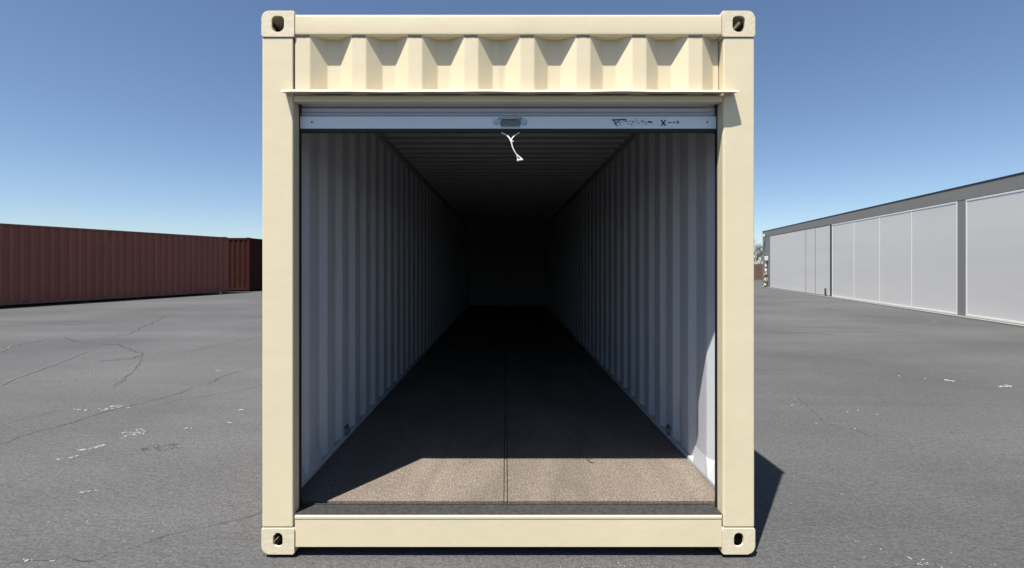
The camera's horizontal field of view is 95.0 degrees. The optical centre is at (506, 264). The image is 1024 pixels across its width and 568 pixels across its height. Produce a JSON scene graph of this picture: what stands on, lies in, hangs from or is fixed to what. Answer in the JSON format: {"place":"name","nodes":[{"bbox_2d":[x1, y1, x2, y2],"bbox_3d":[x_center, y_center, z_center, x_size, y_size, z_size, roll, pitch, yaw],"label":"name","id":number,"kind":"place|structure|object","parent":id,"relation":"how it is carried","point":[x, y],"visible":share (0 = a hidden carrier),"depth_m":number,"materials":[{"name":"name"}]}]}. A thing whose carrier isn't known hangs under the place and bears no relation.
{"place":"outdoors","nodes":[
{"label":"outdoors","id":0,"kind":"place"},
{"bbox_2d":[0,280,1023,567],"bbox_3d":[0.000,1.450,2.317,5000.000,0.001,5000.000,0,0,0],"label":"ground","id":1,"kind":"structure","parent":0,"point":[918,438],"depth_m":3.79,"materials":[{"name":"grey asphalt"}]},
{"bbox_2d":[0,223,227,305],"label":"shipping container","id":2,"kind":"object","parent":1,"relation":"on","point":[44,264],"visible":1,"depth_m":18.41,"materials":[{"name":"brown metal"}]},
{"bbox_2d":[226,238,261,290],"bbox_3d":[-14.898,-0.035,31.410,2.438,2.870,12.190,0,0,2],"label":"shipping container","id":3,"kind":"object","parent":1,"relation":"on","point":[244,263],"visible":0.25,"depth_m":25.35,"materials":[{"name":"brown metal"}]},
{"bbox_2d":[268,541,299,555],"bbox_3d":[-1.119,1.440,2.395,0.132,0.018,0.120,0,0,0],"label":"packer","id":4,"kind":"object","parent":1,"relation":"on","point":[283,554],"visible":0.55,"depth_m":2.33,"materials":[{"name":"beige rubber"}]},
{"bbox_2d":[2,313,1007,563],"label":"ground streaks","id":5,"kind":"object","parent":1,"relation":"on","point":[126,375],"visible":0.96,"depth_m":8.39,"materials":[{"name":"grey asphalt"}]},
{"bbox_2d":[261,11,754,553],"bbox_3d":[0.011,0.087,8.386,2.438,2.685,12.242,0,0,0],"label":"shipping container","id":6,"kind":"object","parent":1,"relation":"on","point":[463,309],"visible":1,"depth_m":2.82,"materials":[{"name":"beige metal"}]},
{"bbox_2d":[468,225,544,305],"bbox_3d":[0.011,0.027,14.383,2.380,2.475,0.068,0,0,0],"label":"rear door","id":7,"kind":"structure","parent":6,"relation":"in","point":[506,266],"depth_m":14.35,"materials":[{"name":"paint"}]},
{"bbox_2d":[300,104,715,132],"bbox_3d":[0.012,-0.832,2.543,2.135,0.316,0.349,0,0,0],"label":"roll up door","id":8,"kind":"structure","parent":6,"relation":"in","point":[315,118],"depth_m":2.39,"materials":[{"name":"metal"}]},
{"bbox_2d":[501,132,522,160],"bbox_3d":[0.025,-0.606,2.364,0.121,0.193,0.110,0,0,0],"label":"pull rope","id":9,"kind":"object","parent":8,"relation":"hanging from","point":[517,155],"visible":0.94,"depth_m":2.32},
{"bbox_2d":[0,315,1018,562],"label":"ground cracks","id":10,"kind":"object","parent":1,"relation":"on","point":[180,399],"visible":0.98,"depth_m":4.28,"materials":[{"name":"grey asphalt"}]},
{"bbox_2d":[12,370,1011,567],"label":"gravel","id":11,"kind":"structure","parent":1,"relation":"on","point":[26,560],"depth_m":3.74,"materials":[{"name":"grey gravel"}]},
{"bbox_2d":[723,541,749,555],"bbox_3d":[1.151,1.440,2.395,0.132,0.018,0.120,0,0,0],"label":"packer","id":12,"kind":"object","parent":1,"relation":"on","point":[736,554],"visible":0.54,"depth_m":2.33,"materials":[{"name":"beige rubber"}]},
{"bbox_2d":[754,264,762,279],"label":"board fence","id":13,"kind":"object","parent":1,"relation":"on","point":[758,271],"visible":0.06,"depth_m":42.82,"materials":[{"name":"brown wood"}]},
{"bbox_2d":[754,244,762,263],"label":"bare tree","id":14,"kind":"object","parent":1,"relation":"on","point":[757,249],"visible":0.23,"depth_m":46.91,"materials":[{"name":"grey plant"}]},
{"bbox_2d":[754,246,762,263],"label":"bare tree","id":15,"kind":"object","parent":1,"relation":"on","point":[760,251],"visible":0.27,"depth_m":49.33,"materials":[{"name":"grey plant"}]},
{"bbox_2d":[760,172,1023,326],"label":"storage building","id":16,"kind":"structure","parent":1,"relation":"on","point":[958,251],"depth_m":14.65,"materials":[{"name":"grey paint"}]},
{"bbox_2d":[763,256,767,286],"bbox_3d":[16.429,0.468,29.712,0.210,1.995,0.333,0,0,13],"label":"utility meter","id":17,"kind":"object","parent":16,"relation":"attached to","point":[765,272],"visible":0.99,"depth_m":29.64,"materials":[{"name":"white metal"}]},
{"bbox_2d":[770,226,829,295],"bbox_3d":[15.462,-0.188,25.112,0.105,3.155,8.369,0,0,13],"label":"large door","id":18,"kind":"structure","parent":16,"relation":"in","point":[799,260],"depth_m":24.13,"materials":[{"name":"white metal"}]},
{"bbox_2d":[832,201,956,314],"bbox_3d":[13.602,-0.190,17.021,0.054,3.190,7.850,0,0,13],"label":"large door","id":19,"kind":"structure","parent":16,"relation":"in","point":[908,258],"depth_m":15.78,"materials":[{"name":"white metal"}]},
{"bbox_2d":[966,189,1023,323],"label":"large door","id":20,"kind":"structure","parent":16,"relation":"in","point":[994,223],"depth_m":11.84,"materials":[{"name":"white metal"}]},
{"bbox_2d":[0,0,1023,263],"label":"sky","id":21,"kind":"structure","parent":0,"point":[120,115],"materials":[{"name":"blue"}]}
]}

